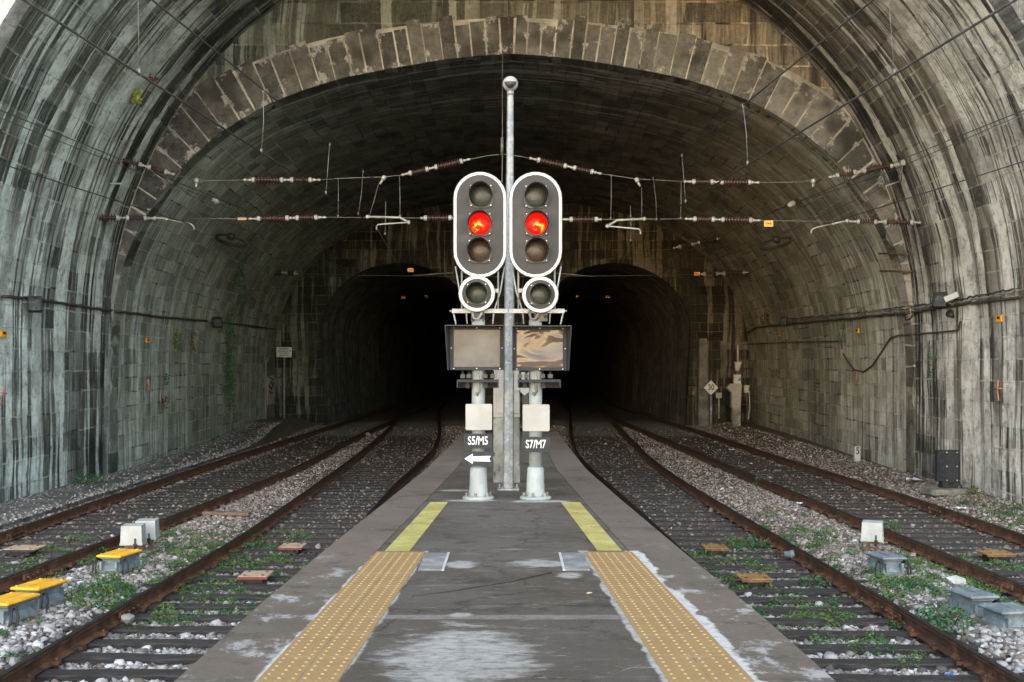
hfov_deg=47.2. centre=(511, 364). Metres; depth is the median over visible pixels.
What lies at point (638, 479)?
sleeper
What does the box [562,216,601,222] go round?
insulator string
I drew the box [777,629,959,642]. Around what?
sleeper
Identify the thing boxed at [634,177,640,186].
wire link
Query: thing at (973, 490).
weed plant
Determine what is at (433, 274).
steady arm
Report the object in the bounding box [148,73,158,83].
wall plant
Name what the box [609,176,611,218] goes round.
tie wire
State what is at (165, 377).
wall plant
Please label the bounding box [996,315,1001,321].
wall plate
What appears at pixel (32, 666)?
rail
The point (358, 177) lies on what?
span wire
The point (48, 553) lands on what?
sleeper
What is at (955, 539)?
sleeper
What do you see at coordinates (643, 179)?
span wire
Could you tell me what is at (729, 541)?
weed plant
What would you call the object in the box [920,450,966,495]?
black cabinet
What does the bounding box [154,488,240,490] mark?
sleeper
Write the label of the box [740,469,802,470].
sleeper
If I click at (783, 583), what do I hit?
sleeper
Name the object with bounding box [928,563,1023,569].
sleeper
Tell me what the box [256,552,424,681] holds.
tactile paving
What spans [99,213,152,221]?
insulator string
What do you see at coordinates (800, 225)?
feeder wire
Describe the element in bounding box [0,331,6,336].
wall plate
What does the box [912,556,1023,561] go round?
sleeper
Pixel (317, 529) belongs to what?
sleeper
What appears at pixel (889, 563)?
track box
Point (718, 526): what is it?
sleeper
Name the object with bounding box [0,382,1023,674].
ground
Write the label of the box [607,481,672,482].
sleeper
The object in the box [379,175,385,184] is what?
wire link
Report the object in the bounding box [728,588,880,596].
sleeper
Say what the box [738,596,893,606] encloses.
sleeper
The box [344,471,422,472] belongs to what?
sleeper
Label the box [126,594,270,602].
sleeper
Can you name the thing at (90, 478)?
weed plant
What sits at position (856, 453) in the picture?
marker stone
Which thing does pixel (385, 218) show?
tie wire
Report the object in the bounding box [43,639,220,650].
sleeper
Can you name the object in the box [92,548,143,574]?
track box
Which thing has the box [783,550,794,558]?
wheel sensor
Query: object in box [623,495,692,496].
sleeper
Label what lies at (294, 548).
track beacon
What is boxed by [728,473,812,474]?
sleeper
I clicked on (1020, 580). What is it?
sleeper
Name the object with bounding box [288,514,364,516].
sleeper
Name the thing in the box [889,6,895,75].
dropper
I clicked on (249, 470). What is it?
sleeper
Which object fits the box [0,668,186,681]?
sleeper
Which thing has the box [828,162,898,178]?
insulator string
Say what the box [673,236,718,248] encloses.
insulator string
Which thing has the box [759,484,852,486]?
sleeper
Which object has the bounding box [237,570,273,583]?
track beacon
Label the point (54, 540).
sleeper
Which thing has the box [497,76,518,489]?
camera mast
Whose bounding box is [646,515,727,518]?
sleeper
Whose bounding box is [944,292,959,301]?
wall camera
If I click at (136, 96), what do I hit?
wall plant
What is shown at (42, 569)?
rail
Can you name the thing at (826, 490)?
sleeper
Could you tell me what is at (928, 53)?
contact wire
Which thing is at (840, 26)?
catenary wire
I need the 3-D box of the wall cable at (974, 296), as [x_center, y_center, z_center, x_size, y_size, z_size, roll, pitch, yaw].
[9.950,-1.538,33.334,0.271,0.336,21.143,0,0,1]
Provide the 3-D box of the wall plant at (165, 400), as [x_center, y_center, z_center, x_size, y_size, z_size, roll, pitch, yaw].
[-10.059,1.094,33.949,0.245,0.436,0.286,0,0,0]
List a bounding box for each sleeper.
[0,544,119,547]
[0,551,71,555]
[0,557,97,562]
[0,563,91,569]
[0,571,77,577]
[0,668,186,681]
[14,538,105,542]
[21,652,203,665]
[22,533,120,536]
[36,529,166,531]
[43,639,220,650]
[50,524,180,526]
[67,625,234,636]
[68,519,193,522]
[75,515,200,517]
[86,511,178,513]
[89,613,248,623]
[102,507,219,509]
[110,603,259,613]
[112,504,226,506]
[117,500,206,502]
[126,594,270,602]
[129,497,217,499]
[142,494,224,496]
[142,584,283,591]
[148,491,232,493]
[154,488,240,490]
[160,575,291,583]
[164,485,245,487]
[168,483,274,485]
[176,568,300,574]
[190,561,310,566]
[194,474,275,475]
[200,554,317,559]
[208,470,285,471]
[214,468,283,469]
[223,543,332,546]
[240,548,324,552]
[256,537,338,541]
[263,533,344,535]
[270,528,351,530]
[274,510,369,512]
[276,522,357,525]
[278,507,372,509]
[282,518,362,521]
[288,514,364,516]
[295,497,381,499]
[303,503,375,505]
[306,500,378,501]
[314,494,383,495]
[318,491,386,492]
[321,488,401,490]
[325,485,405,486]
[329,483,407,484]
[332,480,411,481]
[337,476,416,477]
[337,478,412,479]
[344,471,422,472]
[345,473,420,474]
[349,467,426,468]
[349,469,424,470]
[594,470,656,471]
[597,472,659,473]
[606,479,669,480]
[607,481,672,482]
[610,484,676,485]
[613,486,680,488]
[620,492,688,493]
[621,489,683,490]
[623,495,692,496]
[627,498,695,500]
[630,501,702,503]
[635,505,708,506]
[638,508,708,510]
[643,512,719,514]
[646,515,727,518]
[653,520,733,523]
[657,525,743,528]
[662,529,772,532]
[669,535,759,538]
[672,539,790,543]
[679,545,775,549]
[686,552,781,556]
[693,558,824,564]
[700,565,836,571]
[710,572,848,579]
[713,467,796,468]
[720,580,866,587]
[723,471,806,472]
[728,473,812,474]
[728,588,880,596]
[738,478,827,479]
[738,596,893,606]
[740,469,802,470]
[744,480,836,481]
[749,482,843,483]
[752,606,914,616]
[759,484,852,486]
[763,488,858,489]
[765,618,929,628]
[769,490,867,492]
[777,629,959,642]
[782,496,884,498]
[788,499,894,501]
[794,644,985,656]
[802,494,876,495]
[802,506,914,508]
[810,658,1010,671]
[815,510,926,512]
[820,514,937,516]
[824,503,905,505]
[828,518,946,520]
[828,674,1023,681]
[837,522,962,525]
[851,528,974,530]
[884,543,1019,546]
[896,549,1023,553]
[899,532,988,535]
[909,537,1004,540]
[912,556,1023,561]
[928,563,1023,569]
[941,570,1023,577]
[969,578,1023,585]
[973,586,1010,595]
[999,597,1023,603]
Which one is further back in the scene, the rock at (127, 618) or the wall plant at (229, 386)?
the wall plant at (229, 386)
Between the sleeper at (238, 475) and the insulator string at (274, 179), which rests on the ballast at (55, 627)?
the sleeper at (238, 475)
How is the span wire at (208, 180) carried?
attached to the insulator string at (149, 167)
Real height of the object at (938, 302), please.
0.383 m
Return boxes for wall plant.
[132,88,142,104]
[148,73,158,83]
[161,395,168,409]
[164,373,168,384]
[173,329,181,351]
[189,332,196,350]
[225,305,235,413]
[236,259,245,299]
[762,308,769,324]
[839,316,846,341]
[928,351,936,381]
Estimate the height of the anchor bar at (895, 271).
0.122 m
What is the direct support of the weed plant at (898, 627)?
on the ground
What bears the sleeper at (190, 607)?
on the ballast at (55, 627)
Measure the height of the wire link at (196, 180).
0.207 m
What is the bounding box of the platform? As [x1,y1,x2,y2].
[338,432,668,681]
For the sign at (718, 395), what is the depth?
53.38 m
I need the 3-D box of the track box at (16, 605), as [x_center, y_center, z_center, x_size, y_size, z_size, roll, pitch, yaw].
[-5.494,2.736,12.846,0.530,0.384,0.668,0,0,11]
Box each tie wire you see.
[337,181,338,216]
[384,201,385,234]
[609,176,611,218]
[640,187,642,218]
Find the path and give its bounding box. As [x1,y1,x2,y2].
[0,419,287,528]
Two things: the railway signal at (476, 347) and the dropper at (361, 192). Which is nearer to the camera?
the railway signal at (476, 347)
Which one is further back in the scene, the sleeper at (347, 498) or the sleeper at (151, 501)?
the sleeper at (347, 498)
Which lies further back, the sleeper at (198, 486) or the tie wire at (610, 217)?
the tie wire at (610, 217)
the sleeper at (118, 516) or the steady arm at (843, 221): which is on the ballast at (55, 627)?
the sleeper at (118, 516)
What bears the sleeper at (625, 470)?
on the ballast at (1009, 639)
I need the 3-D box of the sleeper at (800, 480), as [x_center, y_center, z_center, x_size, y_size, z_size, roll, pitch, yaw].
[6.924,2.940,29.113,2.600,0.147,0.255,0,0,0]
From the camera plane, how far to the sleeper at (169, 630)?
12.69 m
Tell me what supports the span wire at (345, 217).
attached to the insulator string at (261, 218)
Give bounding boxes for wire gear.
[215,232,245,247]
[760,236,791,250]
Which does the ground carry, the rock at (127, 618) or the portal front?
the portal front
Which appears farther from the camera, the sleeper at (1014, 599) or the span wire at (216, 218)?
the span wire at (216, 218)
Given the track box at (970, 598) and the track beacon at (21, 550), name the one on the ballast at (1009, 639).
the track box at (970, 598)
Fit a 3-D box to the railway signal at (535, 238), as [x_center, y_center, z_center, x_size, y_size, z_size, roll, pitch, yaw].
[0.359,-0.371,15.172,0.801,4.249,0.665,0,0,0]
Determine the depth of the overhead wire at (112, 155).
24.08 m
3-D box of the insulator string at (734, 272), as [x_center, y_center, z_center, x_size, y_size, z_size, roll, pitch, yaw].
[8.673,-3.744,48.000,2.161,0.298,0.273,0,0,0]
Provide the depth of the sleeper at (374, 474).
30.74 m
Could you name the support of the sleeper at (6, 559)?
on the ballast at (55, 627)
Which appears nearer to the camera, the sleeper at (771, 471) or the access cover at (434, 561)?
the access cover at (434, 561)
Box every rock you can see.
[121,613,134,623]
[946,575,966,585]
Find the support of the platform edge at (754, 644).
attached to the platform
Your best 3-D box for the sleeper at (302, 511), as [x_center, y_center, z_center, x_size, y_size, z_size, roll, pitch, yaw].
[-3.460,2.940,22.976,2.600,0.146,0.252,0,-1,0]
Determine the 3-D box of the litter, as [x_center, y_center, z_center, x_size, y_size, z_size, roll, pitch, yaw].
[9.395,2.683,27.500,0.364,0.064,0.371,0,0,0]
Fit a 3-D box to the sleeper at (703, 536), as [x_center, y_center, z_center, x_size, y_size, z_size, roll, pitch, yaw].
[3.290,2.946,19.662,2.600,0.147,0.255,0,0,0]
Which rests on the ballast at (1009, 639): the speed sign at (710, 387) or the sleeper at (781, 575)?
the sleeper at (781, 575)
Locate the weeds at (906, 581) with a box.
[687,489,1023,669]
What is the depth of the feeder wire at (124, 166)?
26.89 m
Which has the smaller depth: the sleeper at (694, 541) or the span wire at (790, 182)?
the sleeper at (694, 541)
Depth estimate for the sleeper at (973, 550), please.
18.12 m
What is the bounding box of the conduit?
[508,0,509,55]
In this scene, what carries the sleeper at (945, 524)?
on the ballast at (1009, 639)
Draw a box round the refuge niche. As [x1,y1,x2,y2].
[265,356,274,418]
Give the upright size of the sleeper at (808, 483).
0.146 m
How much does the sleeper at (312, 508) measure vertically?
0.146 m
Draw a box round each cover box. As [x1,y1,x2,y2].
[119,523,146,548]
[135,518,159,550]
[861,520,883,550]
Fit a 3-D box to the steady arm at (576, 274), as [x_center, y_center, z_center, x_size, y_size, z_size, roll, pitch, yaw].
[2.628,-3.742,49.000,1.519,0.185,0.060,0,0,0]
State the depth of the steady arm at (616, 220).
27.88 m
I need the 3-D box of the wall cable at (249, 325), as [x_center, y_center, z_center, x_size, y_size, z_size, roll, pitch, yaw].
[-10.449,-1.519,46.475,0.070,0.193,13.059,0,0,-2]
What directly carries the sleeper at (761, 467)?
on the ballast at (1009, 639)
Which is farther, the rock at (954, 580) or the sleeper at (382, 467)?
the sleeper at (382, 467)
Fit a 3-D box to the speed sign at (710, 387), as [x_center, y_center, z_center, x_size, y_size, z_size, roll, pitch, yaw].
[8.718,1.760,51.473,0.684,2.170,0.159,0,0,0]
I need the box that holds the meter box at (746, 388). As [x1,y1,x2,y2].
[744,385,749,418]
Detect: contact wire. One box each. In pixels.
[22,0,375,226]
[642,0,1016,228]
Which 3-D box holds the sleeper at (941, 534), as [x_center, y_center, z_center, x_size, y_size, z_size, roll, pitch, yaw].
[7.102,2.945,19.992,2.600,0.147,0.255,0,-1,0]
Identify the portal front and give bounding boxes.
[0,0,1023,56]
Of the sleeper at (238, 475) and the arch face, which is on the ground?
the arch face
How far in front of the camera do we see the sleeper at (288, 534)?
19.92 m
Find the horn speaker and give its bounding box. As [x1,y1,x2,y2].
[946,310,954,317]
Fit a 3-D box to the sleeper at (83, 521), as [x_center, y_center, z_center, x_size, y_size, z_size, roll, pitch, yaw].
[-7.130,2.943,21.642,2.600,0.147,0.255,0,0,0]
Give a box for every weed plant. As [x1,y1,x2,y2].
[74,471,105,484]
[93,547,106,553]
[150,610,167,619]
[724,535,746,545]
[733,535,772,551]
[797,574,831,587]
[886,612,923,630]
[894,549,912,560]
[915,601,977,634]
[964,486,983,494]
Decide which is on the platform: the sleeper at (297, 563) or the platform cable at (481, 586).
the platform cable at (481, 586)
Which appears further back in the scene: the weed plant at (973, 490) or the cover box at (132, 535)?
the weed plant at (973, 490)
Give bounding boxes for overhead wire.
[0,110,246,210]
[0,163,196,226]
[377,228,426,319]
[592,231,639,318]
[775,110,1023,210]
[825,161,1023,224]
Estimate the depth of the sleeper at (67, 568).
16.72 m
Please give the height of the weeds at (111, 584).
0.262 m
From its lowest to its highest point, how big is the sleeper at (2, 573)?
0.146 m
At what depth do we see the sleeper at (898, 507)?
23.65 m
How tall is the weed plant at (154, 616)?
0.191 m
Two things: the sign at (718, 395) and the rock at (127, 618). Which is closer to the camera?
the rock at (127, 618)
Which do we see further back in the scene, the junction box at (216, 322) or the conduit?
the junction box at (216, 322)
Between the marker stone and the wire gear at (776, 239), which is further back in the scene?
the wire gear at (776, 239)
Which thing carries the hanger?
hanging from the span wire
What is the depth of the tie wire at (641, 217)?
27.89 m
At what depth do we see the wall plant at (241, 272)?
41.23 m
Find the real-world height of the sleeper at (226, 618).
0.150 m
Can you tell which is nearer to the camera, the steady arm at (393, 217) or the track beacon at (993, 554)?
the track beacon at (993, 554)
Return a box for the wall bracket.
[885,159,904,186]
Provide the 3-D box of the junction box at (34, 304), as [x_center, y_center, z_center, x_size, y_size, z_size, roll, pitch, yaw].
[-9.762,-1.223,23.818,0.408,0.345,0.329,0,0,-29]
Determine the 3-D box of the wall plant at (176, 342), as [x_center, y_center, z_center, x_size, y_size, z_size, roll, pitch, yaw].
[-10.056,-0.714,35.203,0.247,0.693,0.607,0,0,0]
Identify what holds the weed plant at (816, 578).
on the ground
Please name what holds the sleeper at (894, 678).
on the ballast at (1009, 639)
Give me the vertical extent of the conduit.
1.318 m
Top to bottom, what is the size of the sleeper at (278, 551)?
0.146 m
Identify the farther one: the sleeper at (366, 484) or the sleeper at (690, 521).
the sleeper at (366, 484)
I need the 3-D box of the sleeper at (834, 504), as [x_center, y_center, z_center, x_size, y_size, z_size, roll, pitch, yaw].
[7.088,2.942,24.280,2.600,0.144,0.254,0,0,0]
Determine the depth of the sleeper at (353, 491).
26.50 m
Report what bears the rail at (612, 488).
on the ground
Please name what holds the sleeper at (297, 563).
on the ballast at (55, 627)
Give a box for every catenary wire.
[151,0,376,181]
[642,0,873,186]
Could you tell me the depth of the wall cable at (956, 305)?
29.58 m
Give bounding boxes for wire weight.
[211,197,219,204]
[787,200,795,207]
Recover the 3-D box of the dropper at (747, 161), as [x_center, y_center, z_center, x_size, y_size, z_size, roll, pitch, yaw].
[3.897,-3.835,19.600,0.114,1.030,0.035,0,0,0]
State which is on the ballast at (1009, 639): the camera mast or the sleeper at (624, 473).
the sleeper at (624, 473)
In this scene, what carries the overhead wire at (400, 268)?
attached to the contact wire at (109, 54)
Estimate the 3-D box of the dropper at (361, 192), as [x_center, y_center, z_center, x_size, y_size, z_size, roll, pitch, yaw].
[-3.381,-3.835,26.200,0.145,1.030,0.035,0,0,0]
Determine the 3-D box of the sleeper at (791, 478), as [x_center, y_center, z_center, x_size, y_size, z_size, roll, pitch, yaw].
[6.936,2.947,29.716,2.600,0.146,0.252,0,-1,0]
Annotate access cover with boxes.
[418,552,449,570]
[558,552,589,570]
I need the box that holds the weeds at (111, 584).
[0,524,312,664]
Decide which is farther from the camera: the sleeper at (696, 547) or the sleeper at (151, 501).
the sleeper at (151, 501)
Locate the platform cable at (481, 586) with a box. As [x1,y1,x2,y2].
[413,572,551,596]
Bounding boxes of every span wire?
[175,174,235,180]
[192,218,247,218]
[318,274,693,276]
[321,175,400,179]
[326,217,365,217]
[604,174,683,181]
[760,177,827,182]
[761,220,838,221]
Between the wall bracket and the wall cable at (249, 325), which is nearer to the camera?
the wall bracket
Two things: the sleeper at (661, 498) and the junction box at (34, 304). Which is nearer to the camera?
the junction box at (34, 304)
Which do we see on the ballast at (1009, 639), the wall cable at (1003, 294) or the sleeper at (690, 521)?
the sleeper at (690, 521)
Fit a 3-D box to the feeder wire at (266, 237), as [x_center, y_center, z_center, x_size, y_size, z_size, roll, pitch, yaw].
[-8.344,-4.307,39.992,0.331,0.099,24.065,0,0,4]
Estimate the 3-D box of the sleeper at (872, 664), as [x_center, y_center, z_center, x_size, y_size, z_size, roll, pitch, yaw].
[3.489,2.927,11.331,2.600,0.146,0.252,0,0,0]
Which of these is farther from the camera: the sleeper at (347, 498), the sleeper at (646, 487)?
the sleeper at (646, 487)
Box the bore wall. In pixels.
[274,202,749,425]
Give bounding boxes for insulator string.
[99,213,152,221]
[122,157,174,175]
[243,175,320,183]
[248,214,325,222]
[274,269,298,275]
[401,158,469,175]
[420,214,452,221]
[529,156,601,174]
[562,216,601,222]
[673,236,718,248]
[684,178,759,186]
[685,215,760,223]
[698,270,748,276]
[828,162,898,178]
[849,218,921,226]
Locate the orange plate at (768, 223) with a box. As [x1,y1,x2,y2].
[764,221,772,226]
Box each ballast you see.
[0,425,471,681]
[542,422,1023,674]
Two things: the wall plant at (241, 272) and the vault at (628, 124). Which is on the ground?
the vault at (628, 124)
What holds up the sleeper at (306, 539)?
on the ballast at (55, 627)
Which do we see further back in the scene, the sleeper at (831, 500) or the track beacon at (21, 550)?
the sleeper at (831, 500)
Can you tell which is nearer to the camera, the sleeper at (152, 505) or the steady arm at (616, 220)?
the sleeper at (152, 505)
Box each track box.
[0,592,42,627]
[10,578,70,610]
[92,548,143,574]
[862,551,911,575]
[943,586,1001,617]
[975,602,1023,632]
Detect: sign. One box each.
[276,347,291,418]
[703,380,718,428]
[716,393,721,417]
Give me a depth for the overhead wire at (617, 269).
42.75 m
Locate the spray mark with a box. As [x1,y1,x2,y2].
[994,380,1002,400]
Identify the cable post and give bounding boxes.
[493,370,528,482]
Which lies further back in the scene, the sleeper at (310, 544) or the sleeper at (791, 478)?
the sleeper at (791, 478)
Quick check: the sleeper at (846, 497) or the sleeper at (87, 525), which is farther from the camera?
the sleeper at (846, 497)
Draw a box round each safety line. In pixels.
[385,502,447,550]
[561,502,621,550]
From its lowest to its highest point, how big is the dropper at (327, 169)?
1.030 m
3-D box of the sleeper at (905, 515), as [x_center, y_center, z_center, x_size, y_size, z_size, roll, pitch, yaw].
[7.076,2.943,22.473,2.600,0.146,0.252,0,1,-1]
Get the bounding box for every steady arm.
[153,216,194,229]
[365,215,410,229]
[413,272,452,275]
[557,273,592,276]
[605,217,645,234]
[810,219,848,232]
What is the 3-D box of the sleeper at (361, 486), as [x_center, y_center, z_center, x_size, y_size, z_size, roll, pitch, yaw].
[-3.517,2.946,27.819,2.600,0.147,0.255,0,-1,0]
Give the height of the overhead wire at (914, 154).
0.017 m
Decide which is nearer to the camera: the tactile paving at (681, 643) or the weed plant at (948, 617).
the tactile paving at (681, 643)
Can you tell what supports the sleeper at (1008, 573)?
on the ballast at (1009, 639)
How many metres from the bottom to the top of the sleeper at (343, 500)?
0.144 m
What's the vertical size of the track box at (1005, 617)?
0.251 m
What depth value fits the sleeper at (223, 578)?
15.67 m
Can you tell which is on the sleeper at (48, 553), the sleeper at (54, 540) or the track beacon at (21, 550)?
the track beacon at (21, 550)
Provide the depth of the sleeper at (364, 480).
28.99 m
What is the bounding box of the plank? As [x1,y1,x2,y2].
[202,511,250,515]
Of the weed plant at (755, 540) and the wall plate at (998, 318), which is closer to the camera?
the weed plant at (755, 540)
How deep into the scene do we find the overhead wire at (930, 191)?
22.43 m
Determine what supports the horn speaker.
attached to the entrance vault at (58, 242)
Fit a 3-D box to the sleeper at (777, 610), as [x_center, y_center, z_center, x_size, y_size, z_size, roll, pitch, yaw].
[3.424,2.930,13.764,2.600,0.150,0.243,0,-1,0]
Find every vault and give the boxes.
[0,0,1023,503]
[110,54,913,471]
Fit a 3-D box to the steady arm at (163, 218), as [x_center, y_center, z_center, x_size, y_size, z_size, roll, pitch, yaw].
[-8.044,-3.358,27.900,1.006,0.333,0.100,0,0,0]
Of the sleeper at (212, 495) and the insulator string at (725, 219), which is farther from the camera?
the insulator string at (725, 219)
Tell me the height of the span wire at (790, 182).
0.144 m
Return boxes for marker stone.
[853,446,860,461]
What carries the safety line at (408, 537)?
on the platform
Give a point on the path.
(27, 507)
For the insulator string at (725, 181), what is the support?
attached to the span wire at (643, 179)
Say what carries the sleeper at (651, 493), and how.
on the ballast at (1009, 639)
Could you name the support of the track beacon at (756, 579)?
on the sleeper at (783, 583)
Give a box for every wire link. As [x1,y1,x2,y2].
[194,178,198,186]
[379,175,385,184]
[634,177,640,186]
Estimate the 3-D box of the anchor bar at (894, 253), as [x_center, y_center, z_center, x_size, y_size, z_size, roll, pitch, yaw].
[9.446,-2.735,29.000,0.052,0.134,0.950,0,0,-32]
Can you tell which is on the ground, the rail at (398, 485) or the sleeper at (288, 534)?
the rail at (398, 485)
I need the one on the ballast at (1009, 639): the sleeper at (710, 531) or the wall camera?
the sleeper at (710, 531)
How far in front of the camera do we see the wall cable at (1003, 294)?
28.67 m
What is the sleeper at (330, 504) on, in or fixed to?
on the ballast at (55, 627)
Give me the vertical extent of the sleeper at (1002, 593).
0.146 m
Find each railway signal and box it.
[445,172,507,499]
[509,172,571,499]
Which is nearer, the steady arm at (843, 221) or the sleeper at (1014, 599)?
the sleeper at (1014, 599)
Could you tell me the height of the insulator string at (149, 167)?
0.441 m
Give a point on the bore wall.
(664, 340)
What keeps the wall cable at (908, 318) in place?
attached to the arch face
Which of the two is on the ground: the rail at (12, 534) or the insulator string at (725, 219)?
the rail at (12, 534)
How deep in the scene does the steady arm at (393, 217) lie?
27.88 m
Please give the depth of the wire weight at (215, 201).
30.94 m
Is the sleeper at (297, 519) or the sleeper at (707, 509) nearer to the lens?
the sleeper at (297, 519)
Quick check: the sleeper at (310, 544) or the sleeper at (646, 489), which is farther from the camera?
the sleeper at (646, 489)
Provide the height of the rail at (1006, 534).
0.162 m
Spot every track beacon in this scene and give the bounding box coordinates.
[2,545,45,555]
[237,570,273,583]
[278,543,306,553]
[701,544,728,554]
[735,573,772,586]
[975,550,1015,560]
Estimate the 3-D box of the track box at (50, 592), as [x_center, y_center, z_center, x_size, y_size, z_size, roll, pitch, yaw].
[-5.485,2.736,13.697,0.484,0.384,0.656,0,0,11]
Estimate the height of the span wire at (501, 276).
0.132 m
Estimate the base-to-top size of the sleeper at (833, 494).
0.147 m
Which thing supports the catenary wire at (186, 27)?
attached to the insulator string at (274, 179)
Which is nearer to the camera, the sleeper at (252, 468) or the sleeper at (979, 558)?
the sleeper at (979, 558)
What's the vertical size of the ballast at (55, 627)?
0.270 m
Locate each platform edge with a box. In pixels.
[174,432,471,681]
[542,432,835,681]
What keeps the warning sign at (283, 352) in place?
on the ground
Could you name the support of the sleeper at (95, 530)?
on the ballast at (55, 627)
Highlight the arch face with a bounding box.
[108,0,915,474]
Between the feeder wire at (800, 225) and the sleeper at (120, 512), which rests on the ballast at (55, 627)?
the sleeper at (120, 512)
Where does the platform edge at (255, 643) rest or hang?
attached to the platform
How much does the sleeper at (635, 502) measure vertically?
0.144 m
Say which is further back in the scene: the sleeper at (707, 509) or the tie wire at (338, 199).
the tie wire at (338, 199)
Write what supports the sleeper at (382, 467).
on the ballast at (55, 627)
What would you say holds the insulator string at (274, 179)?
attached to the span wire at (208, 180)
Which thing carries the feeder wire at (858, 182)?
attached to the entrance vault at (58, 242)
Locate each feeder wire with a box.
[0,118,275,233]
[201,213,339,265]
[630,114,1022,276]
[710,189,879,260]
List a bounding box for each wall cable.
[1,295,207,321]
[222,322,275,329]
[743,295,1021,334]
[745,340,842,348]
[787,289,1018,321]
[788,287,1019,319]
[843,321,960,372]
[903,313,913,320]
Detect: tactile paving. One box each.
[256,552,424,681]
[584,552,754,681]
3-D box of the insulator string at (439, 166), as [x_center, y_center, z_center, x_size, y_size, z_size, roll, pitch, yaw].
[-1.814,-4.693,27.900,1.656,0.442,0.210,0,0,0]
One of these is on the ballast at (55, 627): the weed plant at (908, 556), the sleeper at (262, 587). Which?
the sleeper at (262, 587)
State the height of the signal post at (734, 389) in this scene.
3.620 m
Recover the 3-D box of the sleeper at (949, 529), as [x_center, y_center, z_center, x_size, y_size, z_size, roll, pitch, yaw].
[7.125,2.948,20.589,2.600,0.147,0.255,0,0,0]
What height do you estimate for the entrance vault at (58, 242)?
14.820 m
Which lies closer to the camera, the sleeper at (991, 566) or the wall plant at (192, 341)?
the sleeper at (991, 566)
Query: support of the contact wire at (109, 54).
hanging from the dropper at (139, 70)
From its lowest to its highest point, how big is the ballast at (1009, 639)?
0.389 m
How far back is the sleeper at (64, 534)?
19.82 m
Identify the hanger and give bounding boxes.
[500,54,503,175]
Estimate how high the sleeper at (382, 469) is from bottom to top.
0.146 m
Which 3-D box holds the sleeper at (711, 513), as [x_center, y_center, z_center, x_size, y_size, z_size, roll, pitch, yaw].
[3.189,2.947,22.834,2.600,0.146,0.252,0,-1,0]
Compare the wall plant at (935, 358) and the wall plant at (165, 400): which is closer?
the wall plant at (935, 358)
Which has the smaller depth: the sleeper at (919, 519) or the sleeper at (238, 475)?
the sleeper at (919, 519)
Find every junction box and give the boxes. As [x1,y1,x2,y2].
[22,296,42,312]
[209,317,222,327]
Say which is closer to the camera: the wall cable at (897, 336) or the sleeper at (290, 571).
the sleeper at (290, 571)
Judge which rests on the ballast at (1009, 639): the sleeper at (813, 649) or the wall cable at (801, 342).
the sleeper at (813, 649)
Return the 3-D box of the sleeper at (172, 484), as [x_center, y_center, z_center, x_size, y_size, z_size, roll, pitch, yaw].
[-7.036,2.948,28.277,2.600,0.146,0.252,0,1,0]
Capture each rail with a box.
[0,399,415,543]
[0,399,420,681]
[0,399,442,593]
[363,399,448,518]
[562,399,696,562]
[570,399,1023,601]
[585,399,1023,681]
[602,399,1023,546]
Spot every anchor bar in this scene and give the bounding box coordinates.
[878,253,909,254]
[879,270,913,272]
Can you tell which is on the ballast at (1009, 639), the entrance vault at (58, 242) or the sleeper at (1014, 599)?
the sleeper at (1014, 599)
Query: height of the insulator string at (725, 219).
0.215 m
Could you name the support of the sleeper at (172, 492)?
on the ballast at (55, 627)
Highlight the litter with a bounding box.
[904,477,920,480]
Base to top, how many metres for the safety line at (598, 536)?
0.001 m
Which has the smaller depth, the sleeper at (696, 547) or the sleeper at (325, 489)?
the sleeper at (696, 547)
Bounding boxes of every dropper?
[138,11,140,75]
[260,88,263,153]
[325,142,330,194]
[357,170,363,215]
[681,153,686,203]
[742,104,748,165]
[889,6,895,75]
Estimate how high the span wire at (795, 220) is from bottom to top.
0.043 m
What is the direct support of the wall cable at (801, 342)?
attached to the vault at (628, 124)
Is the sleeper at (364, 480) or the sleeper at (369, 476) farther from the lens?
the sleeper at (369, 476)
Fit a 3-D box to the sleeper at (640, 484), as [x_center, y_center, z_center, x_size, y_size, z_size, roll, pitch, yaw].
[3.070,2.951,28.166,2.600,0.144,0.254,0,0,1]
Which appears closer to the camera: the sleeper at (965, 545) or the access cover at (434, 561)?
the access cover at (434, 561)
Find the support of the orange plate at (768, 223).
attached to the span wire at (795, 220)
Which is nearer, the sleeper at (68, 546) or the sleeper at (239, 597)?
the sleeper at (239, 597)
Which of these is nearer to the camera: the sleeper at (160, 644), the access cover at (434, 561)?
the access cover at (434, 561)
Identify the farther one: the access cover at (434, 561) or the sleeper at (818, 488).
the sleeper at (818, 488)
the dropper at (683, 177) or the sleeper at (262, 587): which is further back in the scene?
the dropper at (683, 177)
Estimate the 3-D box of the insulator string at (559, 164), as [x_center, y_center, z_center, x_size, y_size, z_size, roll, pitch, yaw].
[1.268,-4.725,27.900,1.732,0.437,0.210,0,0,0]
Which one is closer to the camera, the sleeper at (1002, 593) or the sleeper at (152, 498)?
the sleeper at (1002, 593)
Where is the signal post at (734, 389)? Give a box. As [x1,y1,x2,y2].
[726,345,741,426]
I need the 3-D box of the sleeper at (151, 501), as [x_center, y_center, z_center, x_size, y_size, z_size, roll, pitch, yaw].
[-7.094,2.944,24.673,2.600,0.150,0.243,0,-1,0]
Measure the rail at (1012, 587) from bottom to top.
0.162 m
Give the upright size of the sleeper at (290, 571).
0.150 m

